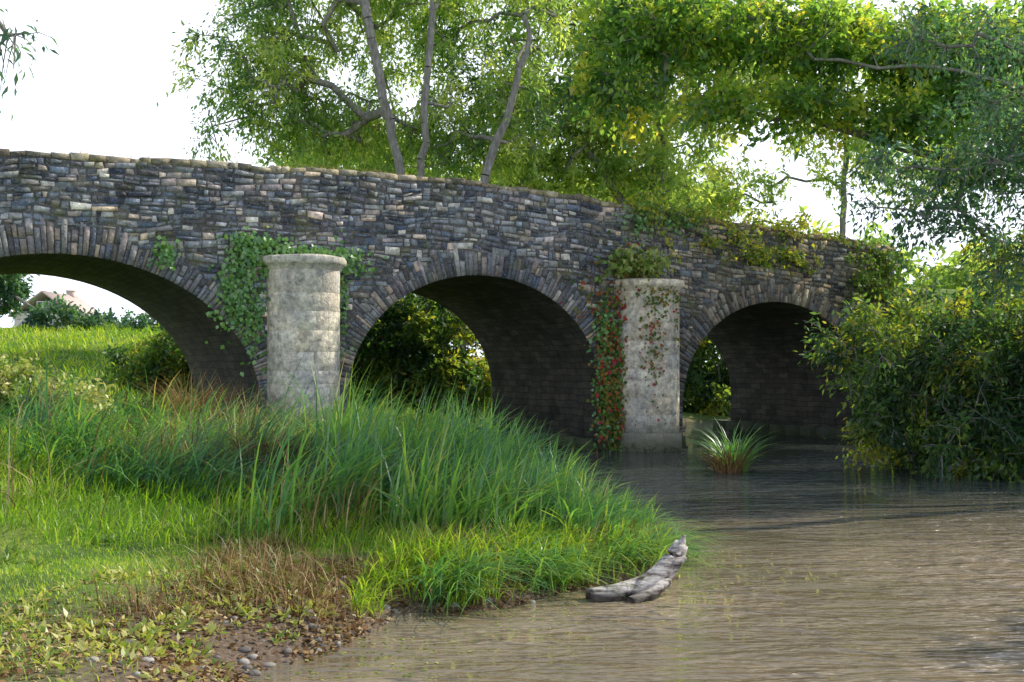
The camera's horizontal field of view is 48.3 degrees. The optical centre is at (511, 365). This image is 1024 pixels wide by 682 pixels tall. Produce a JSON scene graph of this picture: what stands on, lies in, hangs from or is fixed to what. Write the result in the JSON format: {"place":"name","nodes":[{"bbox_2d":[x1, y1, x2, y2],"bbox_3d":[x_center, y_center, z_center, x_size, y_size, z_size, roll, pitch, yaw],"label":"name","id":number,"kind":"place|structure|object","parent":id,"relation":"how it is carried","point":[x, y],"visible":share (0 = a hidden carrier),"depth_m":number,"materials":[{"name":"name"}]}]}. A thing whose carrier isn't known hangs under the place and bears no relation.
{"place":"outdoors","nodes":[
{"label":"outdoors","id":0,"kind":"place"},
{"bbox_2d":[125,365,247,422],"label":"dead hogweed","id":1,"kind":"object","parent":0,"point":[183,397],"visible":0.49,"depth_m":17.82,"materials":[{"name":"green plant"}]},
{"bbox_2d":[202,423,330,469],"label":"dead hogweed","id":2,"kind":"object","parent":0,"point":[264,451],"visible":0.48,"depth_m":13.44,"materials":[{"name":"green plant"}]},
{"bbox_2d":[0,287,1023,681],"bbox_3d":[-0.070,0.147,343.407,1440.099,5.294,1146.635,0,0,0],"label":"ground","id":3,"kind":"structure","parent":0,"point":[222,649],"depth_m":8.82,"materials":[{"name":"green plant"}]},
{"bbox_2d":[0,8,58,121],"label":"crack willow tree","id":4,"kind":"object","parent":3,"relation":"on","point":[6,35],"visible":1,"depth_m":9.90,"materials":[{"name":"green plant"}]},
{"bbox_2d":[8,290,101,328],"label":"cottage","id":5,"kind":"structure","parent":3,"relation":"on","point":[42,296],"depth_m":87.75,"materials":[{"name":"ceramic"}]},
{"bbox_2d":[21,301,60,327],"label":"window frames","id":6,"kind":"structure","parent":5,"relation":"in","point":[37,301],"depth_m":86.71,"materials":[{"name":"white paint"}]},
{"bbox_2d":[22,302,62,328],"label":"windows","id":7,"kind":"structure","parent":5,"relation":"in","point":[38,302],"depth_m":86.76,"materials":[{"name":"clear glass"}]},
{"bbox_2d":[0,350,125,427],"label":"nettle patch","id":8,"kind":"object","parent":3,"relation":"on","point":[27,370],"visible":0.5,"depth_m":16.14,"materials":[{"name":"green plant"}]},
{"bbox_2d":[0,274,163,330],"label":"holly bush","id":9,"kind":"object","parent":3,"relation":"on","point":[14,291],"visible":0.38,"depth_m":46.06,"materials":[{"name":"green plant"}]},
{"bbox_2d":[96,323,193,398],"bbox_3d":[-7.854,-0.424,29.676,5.844,3.475,3.324,0,0,0],"label":"hazel bush","id":10,"kind":"object","parent":3,"relation":"on","point":[163,353],"visible":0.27,"depth_m":29.20,"materials":[{"name":"green plant"}]},
{"bbox_2d":[0,565,383,681],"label":"broad leaved weeds","id":11,"kind":"object","parent":3,"relation":"on","point":[122,644],"visible":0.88,"depth_m":7.24,"materials":[{"name":"green plant"}]},
{"bbox_2d":[0,442,397,681],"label":"lawn grass","id":12,"kind":"structure","parent":3,"relation":"on","point":[103,563],"depth_m":9.40,"materials":[{"name":"green plant"}]},
{"bbox_2d":[0,321,443,432],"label":"meadow grass","id":13,"kind":"structure","parent":3,"relation":"on","point":[59,335],"depth_m":37.08,"materials":[{"name":"green plant"}]},
{"bbox_2d":[78,575,534,680],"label":"pebbles","id":14,"kind":"object","parent":3,"relation":"on","point":[245,662],"visible":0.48,"depth_m":7.43,"materials":[{"name":"stone"}]},
{"bbox_2d":[0,555,615,681],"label":"fallen leaves","id":15,"kind":"object","parent":3,"relation":"on","point":[163,660],"visible":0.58,"depth_m":7.58,"materials":[{"name":"brown plant"}]},
{"bbox_2d":[1,482,644,593],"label":"bank weeds","id":16,"kind":"object","parent":3,"relation":"on","point":[34,561],"visible":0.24,"depth_m":9.84,"materials":[{"name":"green plant"}]},
{"bbox_2d":[0,402,679,577],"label":"meadow grass","id":17,"kind":"structure","parent":3,"relation":"on","point":[136,498],"depth_m":11.14,"materials":[{"name":"green plant"}]},
{"bbox_2d":[0,369,697,547],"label":"dead reed stems","id":18,"kind":"object","parent":3,"relation":"on","point":[250,487],"visible":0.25,"depth_m":12.18,"materials":[{"name":"green plant"}]},
{"bbox_2d":[0,329,717,568],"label":"reed sweet grass","id":19,"kind":"structure","parent":3,"relation":"on","point":[74,428],"depth_m":13.25,"materials":[{"name":"green plant"}]},
{"bbox_2d":[156,0,585,401],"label":"willow tree","id":20,"kind":"object","parent":3,"relation":"on","point":[297,118],"visible":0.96,"depth_m":38.48,"materials":[{"name":"green plant"}]},
{"bbox_2d":[57,503,702,639],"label":"dry grass stems","id":21,"kind":"object","parent":3,"relation":"on","point":[302,566],"visible":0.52,"depth_m":8.77,"materials":[{"name":"brown plant"}]},
{"bbox_2d":[348,293,491,425],"bbox_3d":[-3.048,-0.341,32.452,7.294,5.252,3.864,0,0,0],"label":"hawthorn bush","id":22,"kind":"object","parent":3,"relation":"on","point":[389,348],"visible":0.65,"depth_m":31.70,"materials":[{"name":"green plant"}]},
{"bbox_2d":[0,148,894,451],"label":"stone arch bridge","id":23,"kind":"structure","parent":3,"relation":"on","point":[496,270],"depth_m":23.99,"materials":[{"name":"stone"}]},
{"bbox_2d":[147,226,386,376],"bbox_3d":[-4.517,-1.214,21.609,4.672,2.878,0.276,0,0,-29],"label":"ivy plant","id":24,"kind":"object","parent":23,"relation":"attached to","point":[166,256],"visible":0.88,"depth_m":21.37,"materials":[{"name":"green plant"}]},
{"bbox_2d":[6,146,890,245],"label":"wall top grass","id":25,"kind":"structure","parent":23,"relation":"on","point":[332,168],"depth_m":22.25,"materials":[{"name":"green plant"}]},
{"bbox_2d":[559,235,660,451],"bbox_3d":[2.262,-0.223,25.293,2.727,5.382,0.410,0,0,-27],"label":"virginia creeper","id":26,"kind":"object","parent":23,"relation":"attached to","point":[606,405],"visible":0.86,"depth_m":25.21,"materials":[{"name":"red plant"}]},
{"bbox_2d":[594,242,683,281],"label":"buddleia plant","id":27,"kind":"object","parent":23,"relation":"on","point":[623,264],"visible":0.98,"depth_m":25.09,"materials":[{"name":"green plant"}]},
{"bbox_2d":[586,200,711,451],"bbox_3d":[3.256,-0.752,25.886,3.673,6.051,0.320,0,0,-29],"label":"ivy plant","id":28,"kind":"object","parent":23,"relation":"attached to","point":[639,218],"visible":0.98,"depth_m":25.30,"materials":[{"name":"green plant"}]},
{"bbox_2d":[620,232,681,425],"bbox_3d":[3.099,-0.814,25.250,1.400,4.296,0.491,0,0,-4],"label":"virginia creeper","id":29,"kind":"object","parent":23,"relation":"attached to","point":[677,299],"visible":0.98,"depth_m":25.12,"materials":[{"name":"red plant"}]},
{"bbox_2d":[603,187,863,275],"bbox_3d":[5.482,-3.095,26.814,7.479,1.877,1.808,0,0,-32],"label":"bramble bush","id":30,"kind":"object","parent":23,"relation":"attached to","point":[758,254],"visible":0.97,"depth_m":26.94,"materials":[{"name":"green plant"}]},
{"bbox_2d":[839,235,917,308],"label":"ivy plant","id":31,"kind":"object","parent":23,"relation":"attached to","point":[868,275],"visible":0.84,"depth_m":29.00,"materials":[{"name":"green plant"}]},
{"bbox_2d":[195,355,700,569],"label":"common reeds","id":32,"kind":"object","parent":3,"relation":"on","point":[530,499],"visible":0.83,"depth_m":11.43,"materials":[{"name":"green plant"}]},
{"bbox_2d":[318,504,708,617],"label":"bank tussock grass","id":33,"kind":"structure","parent":3,"relation":"on","point":[398,569],"depth_m":9.63,"materials":[{"name":"green plant"}]},
{"bbox_2d":[438,506,591,548],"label":"sedge clump","id":34,"kind":"object","parent":3,"relation":"on","point":[504,519],"visible":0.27,"depth_m":10.51,"materials":[{"name":"green plant"}]},
{"bbox_2d":[459,0,794,215],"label":"field maple tree","id":35,"kind":"object","parent":3,"relation":"on","point":[615,174],"visible":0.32,"depth_m":41.96,"materials":[{"name":"green plant"}]},
{"bbox_2d":[258,100,1023,373],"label":"distant tree line","id":36,"kind":"object","parent":3,"relation":"on","point":[957,273],"visible":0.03,"depth_m":56.26,"materials":[{"name":"green plant"}]},
{"bbox_2d":[683,335,730,416],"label":"elder bush","id":37,"kind":"object","parent":3,"relation":"on","point":[700,393],"visible":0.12,"depth_m":40.69,"materials":[{"name":"green plant"}]},
{"bbox_2d":[544,0,1023,202],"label":"sycamore tree","id":38,"kind":"object","parent":3,"relation":"on","point":[716,37],"visible":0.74,"depth_m":26.90,"materials":[{"name":"green plant"}]},
{"bbox_2d":[665,0,997,237],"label":"poplar tree","id":39,"kind":"object","parent":3,"relation":"on","point":[714,173],"visible":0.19,"depth_m":51.37,"materials":[{"name":"green plant"}]},
{"bbox_2d":[795,262,1023,482],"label":"sallow bush","id":40,"kind":"object","parent":3,"relation":"on","point":[992,408],"visible":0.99,"depth_m":20.18,"materials":[{"name":"green plant"}]},
{"bbox_2d":[831,0,1023,322],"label":"ash tree","id":41,"kind":"object","parent":3,"relation":"on","point":[980,174],"visible":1,"depth_m":17.95,"materials":[{"name":"green plant"}]},
{"bbox_2d":[871,419,1023,479],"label":"bank grass fringe","id":42,"kind":"object","parent":3,"relation":"on","point":[1022,460],"visible":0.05,"depth_m":20.24,"materials":[{"name":"green plant"}]},
{"bbox_2d":[925,260,1023,384],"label":"blackthorn bush","id":43,"kind":"object","parent":3,"relation":"on","point":[985,296],"visible":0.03,"depth_m":24.59,"materials":[{"name":"green plant"}]},
{"bbox_2d":[0,0,1023,361],"label":"sky","id":44,"kind":"structure","parent":0,"point":[112,67],"materials":[{"name":"white"}]},
{"bbox_2d":[249,421,1023,681],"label":"river water","id":45,"kind":"structure","parent":0,"point":[921,579],"depth_m":9.24,"materials":[{"name":"brown liquid"}]},
{"bbox_2d":[244,547,835,681],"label":"floating leaves","id":46,"kind":"object","parent":45,"relation":"on","point":[487,612],"visible":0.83,"depth_m":8.02,"materials":[{"name":"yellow plant"}]},
{"bbox_2d":[371,486,760,619],"bbox_3d":[0.806,1.643,11.088,3.369,0.606,6.648,0,0,15],"label":"overhanging sedge","id":47,"kind":"object","parent":45,"relation":"on","point":[618,557],"visible":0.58,"depth_m":9.56,"materials":[{"name":"green plant"}]},
{"bbox_2d":[586,534,687,602],"bbox_3d":[1.073,1.692,9.360,0.956,0.550,0.352,0,0,-25],"label":"driftwood log","id":48,"kind":"object","parent":45,"relation":"in","point":[666,566],"visible":0.98,"depth_m":9.32,"materials":[{"name":"grey wood"}]},
{"bbox_2d":[687,441,769,472],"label":"sedge clump","id":49,"kind":"object","parent":45,"relation":"on","point":[720,466],"visible":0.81,"depth_m":20.25,"materials":[{"name":"green plant"}]},
{"bbox_2d":[677,416,797,471],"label":"sedge clump","id":50,"kind":"object","parent":45,"relation":"on","point":[743,448],"visible":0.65,"depth_m":20.57,"materials":[{"name":"green plant"}]}
]}

